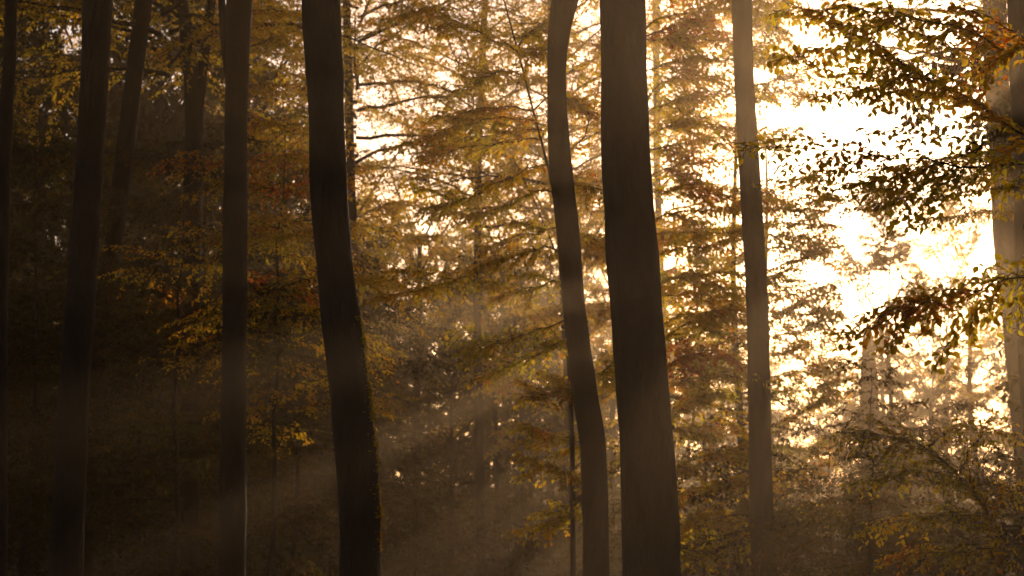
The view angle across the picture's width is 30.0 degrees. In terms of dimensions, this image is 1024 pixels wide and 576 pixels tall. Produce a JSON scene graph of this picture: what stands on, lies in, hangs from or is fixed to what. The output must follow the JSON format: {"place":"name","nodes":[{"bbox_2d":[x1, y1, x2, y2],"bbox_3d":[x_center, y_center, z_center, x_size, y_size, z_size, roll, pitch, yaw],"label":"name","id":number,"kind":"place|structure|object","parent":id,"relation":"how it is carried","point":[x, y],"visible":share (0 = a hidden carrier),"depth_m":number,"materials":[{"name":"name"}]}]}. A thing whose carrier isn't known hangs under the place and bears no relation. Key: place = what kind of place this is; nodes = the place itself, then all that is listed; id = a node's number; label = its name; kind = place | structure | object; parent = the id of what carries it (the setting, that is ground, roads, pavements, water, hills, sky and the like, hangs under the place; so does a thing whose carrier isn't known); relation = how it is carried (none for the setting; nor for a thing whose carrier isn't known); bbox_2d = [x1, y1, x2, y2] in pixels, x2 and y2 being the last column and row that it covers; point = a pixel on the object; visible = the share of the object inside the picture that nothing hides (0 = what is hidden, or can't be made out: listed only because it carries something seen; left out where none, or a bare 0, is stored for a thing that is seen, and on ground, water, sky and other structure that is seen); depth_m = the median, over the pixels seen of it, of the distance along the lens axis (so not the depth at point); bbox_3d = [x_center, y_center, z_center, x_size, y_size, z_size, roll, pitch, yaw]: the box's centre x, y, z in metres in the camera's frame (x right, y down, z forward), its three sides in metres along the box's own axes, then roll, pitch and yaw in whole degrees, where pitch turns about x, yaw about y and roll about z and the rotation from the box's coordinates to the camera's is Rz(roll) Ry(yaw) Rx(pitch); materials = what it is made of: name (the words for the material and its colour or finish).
{"place":"outdoors","nodes":[
{"label":"outdoors","id":0,"kind":"place"},
{"bbox_2d":[8,485,1021,575],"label":"ground","id":1,"kind":"structure","parent":0,"point":[492,570],"depth_m":67.63,"materials":[{"name":"brown soil"}]},
{"bbox_2d":[0,0,16,575],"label":"beech tree","id":2,"kind":"object","parent":1,"relation":"on","point":[8,76],"visible":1,"depth_m":23.21,"materials":[{"name":"brown plant"}]},
{"bbox_2d":[1,22,69,439],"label":"beech tree","id":3,"kind":"object","parent":1,"relation":"on","point":[64,234],"visible":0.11,"depth_m":48.48,"materials":[{"name":"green plant"}]},
{"bbox_2d":[7,111,66,362],"bbox_3d":[-10.670,-8.009,28.967,8.241,26.628,8.732,0,-7,-4],"label":"beech tree","id":4,"kind":"object","parent":1,"relation":"on","point":[28,249],"visible":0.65,"depth_m":30.15,"materials":[{"name":"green plant"}]},
{"bbox_2d":[0,2,154,575],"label":"beech tree","id":5,"kind":"object","parent":1,"relation":"on","point":[54,120],"visible":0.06,"depth_m":55.87,"materials":[{"name":"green plant"}]},
{"bbox_2d":[0,0,155,557],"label":"beech tree","id":6,"kind":"object","parent":1,"relation":"on","point":[37,43],"visible":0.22,"depth_m":46.63,"materials":[{"name":"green plant"}]},
{"bbox_2d":[48,0,112,575],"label":"beech tree","id":7,"kind":"object","parent":1,"relation":"on","point":[66,554],"visible":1,"depth_m":20.02,"materials":[{"name":"brown plant"}]},
{"bbox_2d":[0,0,166,500],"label":"beech tree","id":8,"kind":"object","parent":1,"relation":"on","point":[49,170],"visible":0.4,"depth_m":35.11,"materials":[{"name":"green plant"}]},
{"bbox_2d":[7,0,184,564],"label":"beech tree","id":9,"kind":"object","parent":1,"relation":"on","point":[62,114],"visible":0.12,"depth_m":50.25,"materials":[{"name":"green plant"}]},
{"bbox_2d":[8,0,220,571],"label":"beech tree","id":10,"kind":"object","parent":1,"relation":"on","point":[114,119],"visible":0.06,"depth_m":58.16,"materials":[{"name":"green plant"}]},
{"bbox_2d":[7,116,265,575],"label":"beech sapling","id":11,"kind":"object","parent":1,"relation":"on","point":[50,204],"visible":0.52,"depth_m":29.81,"materials":[{"name":"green plant"}]},
{"bbox_2d":[7,175,308,575],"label":"beech sapling","id":12,"kind":"object","parent":1,"relation":"on","point":[100,571],"visible":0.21,"depth_m":37.92,"materials":[{"name":"brown plant"}]},
{"bbox_2d":[17,0,302,575],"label":"beech tree","id":13,"kind":"object","parent":1,"relation":"on","point":[158,104],"visible":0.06,"depth_m":52.72,"materials":[{"name":"brown plant"}]},
{"bbox_2d":[30,0,291,575],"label":"beech tree","id":14,"kind":"object","parent":1,"relation":"on","point":[153,122],"visible":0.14,"depth_m":49.00,"materials":[{"name":"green plant"}]},
{"bbox_2d":[7,124,390,575],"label":"beech sapling","id":15,"kind":"object","parent":1,"relation":"on","point":[178,459],"visible":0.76,"depth_m":26.68,"materials":[{"name":"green plant"}]},
{"bbox_2d":[100,5,309,571],"bbox_3d":[-10.548,-2.175,61.591,7.574,23.098,7.149,5,-9,-35],"label":"beech tree","id":16,"kind":"object","parent":1,"relation":"on","point":[270,111],"visible":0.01,"depth_m":61.57,"materials":[{"name":"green plant"}]},
{"bbox_2d":[0,0,417,575],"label":"beech tree","id":17,"kind":"object","parent":1,"relation":"on","point":[129,112],"visible":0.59,"depth_m":31.50,"materials":[{"name":"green plant"}]},
{"bbox_2d":[0,0,449,575],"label":"beech tree","id":18,"kind":"object","parent":1,"relation":"on","point":[194,96],"visible":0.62,"depth_m":35.52,"materials":[{"name":"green plant"}]},
{"bbox_2d":[143,465,320,575],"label":"beech shrub","id":19,"kind":"object","parent":1,"relation":"on","point":[279,490],"visible":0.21,"depth_m":40.71,"materials":[{"name":"brown plant"}]},
{"bbox_2d":[146,0,319,346],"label":"beech tree","id":20,"kind":"object","parent":1,"relation":"on","point":[272,40],"visible":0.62,"depth_m":27.95,"materials":[{"name":"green plant"}]},
{"bbox_2d":[218,0,251,575],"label":"beech tree","id":21,"kind":"object","parent":1,"relation":"on","point":[235,18],"visible":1,"depth_m":24.07,"materials":[{"name":"brown plant"}]},
{"bbox_2d":[109,0,361,563],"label":"beech tree","id":22,"kind":"object","parent":1,"relation":"on","point":[299,266],"visible":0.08,"depth_m":56.31,"materials":[{"name":"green plant"}]},
{"bbox_2d":[129,0,382,575],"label":"beech tree","id":23,"kind":"object","parent":1,"relation":"on","point":[291,205],"visible":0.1,"depth_m":51.18,"materials":[{"name":"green plant"}]},
{"bbox_2d":[97,115,453,575],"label":"beech sapling","id":24,"kind":"object","parent":1,"relation":"on","point":[271,240],"visible":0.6,"depth_m":27.06,"materials":[{"name":"orange plant"}]},
{"bbox_2d":[207,0,384,553],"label":"beech tree","id":25,"kind":"object","parent":1,"relation":"on","point":[293,210],"visible":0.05,"depth_m":71.25,"materials":[{"name":"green plant"}]},
{"bbox_2d":[117,152,492,575],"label":"beech sapling","id":26,"kind":"object","parent":1,"relation":"on","point":[327,434],"visible":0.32,"depth_m":35.74,"materials":[{"name":"brown plant"}]},
{"bbox_2d":[246,463,407,575],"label":"beech shrub","id":27,"kind":"object","parent":1,"relation":"on","point":[291,530],"visible":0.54,"depth_m":33.87,"materials":[{"name":"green plant"}]},
{"bbox_2d":[218,0,462,568],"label":"beech tree","id":28,"kind":"object","parent":1,"relation":"on","point":[428,238],"visible":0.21,"depth_m":57.98,"materials":[{"name":"orange plant"}]},
{"bbox_2d":[302,0,383,575],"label":"beech tree","id":29,"kind":"object","parent":1,"relation":"on","point":[357,460],"visible":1,"depth_m":15.49,"materials":[{"name":"brown plant"}]},
{"bbox_2d":[287,269,407,565],"bbox_3d":[-5.153,3.740,60.578,3.423,11.060,3.627,-5,-9,36],"label":"beech tree","id":30,"kind":"object","parent":1,"relation":"on","point":[380,424],"visible":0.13,"depth_m":60.54,"materials":[{"name":"brown plant"}]},
{"bbox_2d":[122,0,574,307],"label":"beech tree","id":31,"kind":"object","parent":1,"relation":"on","point":[350,114],"visible":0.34,"depth_m":45.12,"materials":[{"name":"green plant"}]},
{"bbox_2d":[263,216,435,553],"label":"beech tree","id":32,"kind":"object","parent":1,"relation":"on","point":[386,455],"visible":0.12,"depth_m":65.56,"materials":[{"name":"brown plant"}]},
{"bbox_2d":[292,238,414,533],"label":"beech tree","id":33,"kind":"object","parent":1,"relation":"on","point":[399,434],"visible":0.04,"depth_m":72.99,"materials":[{"name":"brown plant"}]},
{"bbox_2d":[317,242,459,522],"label":"beech tree","id":34,"kind":"object","parent":1,"relation":"on","point":[409,387],"visible":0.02,"depth_m":91.47,"materials":[{"name":"brown plant"}]},
{"bbox_2d":[337,465,502,575],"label":"beech shrub","id":35,"kind":"object","parent":1,"relation":"on","point":[449,530],"visible":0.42,"depth_m":46.16,"materials":[{"name":"brown plant"}]},
{"bbox_2d":[379,424,482,575],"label":"beech sapling","id":36,"kind":"object","parent":1,"relation":"on","point":[423,524],"visible":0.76,"depth_m":39.65,"materials":[{"name":"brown plant"}]},
{"bbox_2d":[378,216,491,557],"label":"beech tree","id":37,"kind":"object","parent":1,"relation":"on","point":[428,463],"visible":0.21,"depth_m":69.98,"materials":[{"name":"brown plant"}]},
{"bbox_2d":[354,1,517,560],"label":"beech tree","id":38,"kind":"object","parent":1,"relation":"on","point":[419,263],"visible":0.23,"depth_m":68.97,"materials":[{"name":"plant"}]},
{"bbox_2d":[372,265,499,528],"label":"beech tree","id":39,"kind":"object","parent":1,"relation":"on","point":[404,433],"visible":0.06,"depth_m":83.11,"materials":[{"name":"brown plant"}]},
{"bbox_2d":[375,218,522,529],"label":"beech tree","id":40,"kind":"object","parent":1,"relation":"on","point":[441,223],"visible":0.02,"depth_m":100.53,"materials":[{"name":"brown plant"}]},
{"bbox_2d":[397,215,502,573],"bbox_3d":[-1.962,3.375,62.448,3.677,11.880,3.896,2,-7,-13],"label":"beech tree","id":41,"kind":"object","parent":1,"relation":"on","point":[467,456],"visible":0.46,"depth_m":62.08,"materials":[{"name":"brown plant"}]},
{"bbox_2d":[392,83,546,538],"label":"beech tree","id":42,"kind":"object","parent":1,"relation":"on","point":[469,323],"visible":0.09,"depth_m":79.52,"materials":[{"name":"plant"}]},
{"bbox_2d":[341,0,600,575],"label":"beech tree","id":43,"kind":"object","parent":1,"relation":"on","point":[479,449],"visible":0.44,"depth_m":55.29,"materials":[{"name":"brown plant"}]},
{"bbox_2d":[406,238,545,527],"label":"beech tree","id":44,"kind":"object","parent":1,"relation":"on","point":[503,414],"visible":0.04,"depth_m":92.88,"materials":[{"name":"brown plant"}]},
{"bbox_2d":[403,232,564,565],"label":"beech tree","id":45,"kind":"object","parent":1,"relation":"on","point":[495,468],"visible":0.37,"depth_m":66.47,"materials":[{"name":"brown plant"}]},
{"bbox_2d":[359,0,615,575],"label":"beech tree","id":46,"kind":"object","parent":1,"relation":"on","point":[473,119],"visible":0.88,"depth_m":26.94,"materials":[{"name":"orange plant"}]},
{"bbox_2d":[424,80,559,507],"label":"beech tree","id":47,"kind":"object","parent":1,"relation":"on","point":[456,230],"visible":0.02,"depth_m":99.23,"materials":[{"name":"plant"}]},
{"bbox_2d":[443,202,559,543],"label":"beech tree","id":48,"kind":"object","parent":1,"relation":"on","point":[508,414],"visible":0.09,"depth_m":80.15,"materials":[{"name":"brown plant"}]},
{"bbox_2d":[446,467,565,575],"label":"beech shrub","id":49,"kind":"object","parent":1,"relation":"on","point":[511,504],"visible":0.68,"depth_m":58.48,"materials":[{"name":"brown plant"}]},
{"bbox_2d":[437,497,582,575],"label":"beech shrub","id":50,"kind":"object","parent":1,"relation":"on","point":[507,545],"visible":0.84,"depth_m":44.28,"materials":[{"name":"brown plant"}]},
{"bbox_2d":[455,427,565,558],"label":"beech shrub","id":51,"kind":"object","parent":1,"relation":"on","point":[547,489],"visible":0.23,"depth_m":68.30,"materials":[{"name":"brown plant"}]},
{"bbox_2d":[424,123,606,575],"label":"beech tree","id":52,"kind":"object","parent":1,"relation":"on","point":[522,416],"visible":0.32,"depth_m":61.14,"materials":[{"name":"brown plant"}]},
{"bbox_2d":[472,190,563,558],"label":"beech tree","id":53,"kind":"object","parent":1,"relation":"on","point":[541,339],"visible":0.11,"depth_m":72.42,"materials":[{"name":"brown plant"}]},
{"bbox_2d":[470,141,609,559],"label":"beech tree","id":54,"kind":"object","parent":1,"relation":"on","point":[554,418],"visible":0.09,"depth_m":72.64,"materials":[{"name":"plant"}]},
{"bbox_2d":[365,0,729,575],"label":"beech tree","id":55,"kind":"object","parent":1,"relation":"on","point":[590,39],"visible":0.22,"depth_m":52.49,"materials":[{"name":"brown plant"}]},
{"bbox_2d":[492,214,619,563],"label":"beech tree","id":56,"kind":"object","parent":1,"relation":"on","point":[546,300],"visible":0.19,"depth_m":69.05,"materials":[{"name":"brown plant"}]},
{"bbox_2d":[500,534,615,575],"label":"beech shrub","id":57,"kind":"object","parent":1,"relation":"on","point":[533,570],"visible":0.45,"depth_m":52.01,"materials":[{"name":"green plant"}]},
{"bbox_2d":[499,259,619,537],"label":"beech tree","id":58,"kind":"object","parent":1,"relation":"on","point":[590,297],"visible":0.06,"depth_m":77.38,"materials":[{"name":"yellow plant"}]},
{"bbox_2d":[515,531,621,575],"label":"beech shrub","id":59,"kind":"object","parent":1,"relation":"on","point":[562,558],"visible":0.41,"depth_m":47.13,"materials":[{"name":"green plant"}]},
{"bbox_2d":[463,51,680,460],"bbox_3d":[1.790,0.782,52.275,5.938,15.533,5.407,5,-9,-34],"label":"beech tree","id":60,"kind":"object","parent":1,"relation":"on","point":[535,309],"visible":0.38,"depth_m":52.12,"materials":[{"name":"orange plant"}]},
{"bbox_2d":[547,0,609,575],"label":"beech tree","id":61,"kind":"object","parent":1,"relation":"on","point":[594,475],"visible":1,"depth_m":25.05,"materials":[{"name":"brown plant"}]},
{"bbox_2d":[536,116,678,557],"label":"beech tree","id":62,"kind":"object","parent":1,"relation":"on","point":[612,417],"visible":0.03,"depth_m":71.97,"materials":[{"name":"brown plant"}]},
{"bbox_2d":[553,476,713,575],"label":"beech shrub","id":63,"kind":"object","parent":1,"relation":"on","point":[581,563],"visible":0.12,"depth_m":42.74,"materials":[{"name":"green plant"}]},
{"bbox_2d":[599,0,680,575],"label":"beech tree","id":64,"kind":"object","parent":1,"relation":"on","point":[650,527],"visible":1,"depth_m":14.94,"materials":[{"name":"brown plant"}]},
{"bbox_2d":[526,151,777,568],"bbox_3d":[3.617,2.174,50.066,6.559,12.008,3.218,0,-7,0],"label":"beech tree","id":65,"kind":"object","parent":1,"relation":"on","point":[603,310],"visible":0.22,"depth_m":50.33,"materials":[{"name":"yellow plant"}]},
{"bbox_2d":[498,0,816,403],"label":"beech tree","id":66,"kind":"object","parent":1,"relation":"on","point":[659,203],"visible":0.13,"depth_m":64.75,"materials":[{"name":"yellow plant"}]},
{"bbox_2d":[564,327,828,575],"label":"beech sapling","id":67,"kind":"object","parent":1,"relation":"on","point":[736,507],"visible":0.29,"depth_m":32.56,"materials":[{"name":"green plant"}]},
{"bbox_2d":[492,0,919,575],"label":"beech tree","id":68,"kind":"object","parent":1,"relation":"on","point":[759,413],"visible":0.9,"depth_m":29.14,"materials":[{"name":"brown plant"}]},
{"bbox_2d":[670,328,748,575],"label":"beech tree","id":69,"kind":"object","parent":1,"relation":"on","point":[684,451],"visible":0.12,"depth_m":62.81,"materials":[{"name":"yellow plant"}]},
{"bbox_2d":[646,0,791,575],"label":"beech tree","id":70,"kind":"object","parent":1,"relation":"on","point":[721,311],"visible":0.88,"depth_m":31.10,"materials":[{"name":"orange plant"}]},
{"bbox_2d":[620,402,845,575],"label":"beech sapling","id":71,"kind":"object","parent":1,"relation":"on","point":[700,569],"visible":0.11,"depth_m":34.31,"materials":[{"name":"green plant"}]},
{"bbox_2d":[731,0,861,575],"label":"beech tree","id":72,"kind":"object","parent":1,"relation":"on","point":[811,251],"visible":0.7,"depth_m":37.16,"materials":[{"name":"yellow plant"}]},
{"bbox_2d":[725,523,887,575],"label":"beech shrub","id":73,"kind":"object","parent":1,"relation":"on","point":[798,556],"visible":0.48,"depth_m":28.58,"materials":[{"name":"green plant"}]},
{"bbox_2d":[771,379,844,551],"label":"beech tree","id":74,"kind":"object","parent":1,"relation":"on","point":[801,443],"visible":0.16,"depth_m":73.45,"materials":[{"name":"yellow plant"}]},
{"bbox_2d":[775,337,855,507],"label":"beech tree","id":75,"kind":"object","parent":1,"relation":"on","point":[807,385],"visible":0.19,"depth_m":111.13,"materials":[{"name":"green plant"}]},
{"bbox_2d":[721,417,961,575],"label":"beech sapling","id":76,"kind":"object","parent":1,"relation":"on","point":[796,512],"visible":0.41,"depth_m":29.92,"materials":[{"name":"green plant"}]},
{"bbox_2d":[697,352,1023,575],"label":"beech sapling","id":77,"kind":"object","parent":1,"relation":"on","point":[876,463],"visible":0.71,"depth_m":25.70,"materials":[{"name":"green plant"}]},
{"bbox_2d":[712,0,1023,375],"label":"beech tree","id":78,"kind":"object","parent":1,"relation":"on","point":[960,100],"visible":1,"depth_m":13.53,"materials":[{"name":"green plant"}]},
{"bbox_2d":[757,484,988,575],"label":"beech shrub","id":79,"kind":"object","parent":1,"relation":"on","point":[832,530],"visible":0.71,"depth_m":24.69,"materials":[{"name":"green plant"}]},
{"bbox_2d":[793,220,957,551],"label":"beech tree","id":80,"kind":"object","parent":1,"relation":"on","point":[871,346],"visible":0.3,"depth_m":69.71,"materials":[{"name":"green plant"}]},
{"bbox_2d":[730,0,1023,575],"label":"beech tree","id":81,"kind":"object","parent":1,"relation":"on","point":[1003,238],"visible":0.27,"depth_m":34.28,"materials":[{"name":"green plant"}]},
{"bbox_2d":[822,179,932,530],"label":"beech tree","id":82,"kind":"object","parent":1,"relation":"on","point":[867,238],"visible":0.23,"depth_m":96.73,"materials":[{"name":"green plant"}]},
{"bbox_2d":[830,173,952,548],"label":"beech tree","id":83,"kind":"object","parent":1,"relation":"on","point":[899,254],"visible":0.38,"depth_m":74.83,"materials":[{"name":"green plant"}]},
{"bbox_2d":[848,353,953,534],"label":"beech tree","id":84,"kind":"object","parent":1,"relation":"on","point":[919,397],"visible":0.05,"depth_m":72.57,"materials":[{"name":"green plant"}]},
{"bbox_2d":[791,522,1021,575],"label":"beech shrub","id":85,"kind":"object","parent":1,"relation":"on","point":[919,561],"visible":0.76,"depth_m":21.84,"materials":[{"name":"green plant"}]},
{"bbox_2d":[833,485,1001,575],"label":"beech shrub","id":86,"kind":"object","parent":1,"relation":"on","point":[903,494],"visible":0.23,"depth_m":31.88,"materials":[{"name":"green plant"}]},
{"bbox_2d":[839,264,1007,545],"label":"beech tree","id":87,"kind":"object","parent":1,"relation":"on","point":[937,393],"visible":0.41,"depth_m":67.62,"materials":[{"name":"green plant"}]},
{"bbox_2d":[825,513,1023,575],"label":"beech shrub","id":88,"kind":"object","parent":1,"relation":"on","point":[875,563],"visible":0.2,"depth_m":27.68,"materials":[{"name":"green plant"}]},
{"bbox_2d":[833,399,1018,575],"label":"beech sapling","id":89,"kind":"object","parent":1,"relation":"on","point":[964,406],"visible":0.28,"depth_m":34.02,"materials":[{"name":"green plant"}]},
{"bbox_2d":[834,408,1023,575],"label":"beech tree","id":90,"kind":"object","parent":1,"relation":"on","point":[942,464],"visible":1,"depth_m":18.86,"materials":[{"name":"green plant"}]},
{"bbox_2d":[881,194,993,499],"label":"beech tree","id":91,"kind":"object","parent":1,"relation":"on","point":[959,389],"visible":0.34,"depth_m":95.29,"materials":[{"name":"plant"}]},
{"bbox_2d":[870,430,1013,545],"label":"beech shrub","id":92,"kind":"object","parent":1,"relation":"on","point":[955,447],"visible":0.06,"depth_m":65.06,"materials":[{"name":"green plant"}]},
{"bbox_2d":[873,440,1023,575],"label":"beech shrub","id":93,"kind":"object","parent":1,"relation":"on","point":[939,536],"visible":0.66,"depth_m":23.86,"materials":[{"name":"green plant"}]},
{"bbox_2d":[885,31,1023,575],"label":"beech tree","id":94,"kind":"object","parent":1,"relation":"on","point":[1001,137],"visible":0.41,"depth_m":26.49,"materials":[{"name":"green plant"}]},
{"bbox_2d":[905,139,1012,532],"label":"beech tree","id":95,"kind":"object","parent":1,"relation":"on","point":[993,335],"visible":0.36,"depth_m":75.93,"materials":[{"name":"plant"}]},
{"bbox_2d":[926,349,1007,527],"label":"beech tree","id":96,"kind":"object","parent":1,"relation":"on","point":[962,418],"visible":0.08,"depth_m":102.93,"materials":[{"name":"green plant"}]},
{"bbox_2d":[962,348,1013,527],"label":"beech tree","id":97,"kind":"object","parent":1,"relation":"on","point":[995,363],"visible":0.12,"depth_m":87.57,"materials":[{"name":"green plant"}]},
{"bbox_2d":[970,330,1014,540],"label":"beech tree","id":98,"kind":"object","parent":1,"relation":"on","point":[993,390],"visible":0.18,"depth_m":75.29,"materials":[{"name":"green plant"}]},
{"bbox_2d":[1007,0,1023,473],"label":"beech tree","id":99,"kind":"object","parent":1,"relation":"on","point":[1015,13],"visible":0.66,"depth_m":23.30,"materials":[{"name":"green plant"}]},
{"bbox_2d":[18,0,1014,484],"label":"sky","id":100,"kind":"structure","parent":0,"point":[826,122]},
{"bbox_2d":[751,149,1013,240],"bbox_3d":[6.202,-0.948,29.712,4.656,13.007,2.435,-2,-7,15],"label":"branch","id":101,"kind":"object","parent":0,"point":[965,215],"visible":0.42,"depth_m":29.72,"materials":[{"name":"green plant"}]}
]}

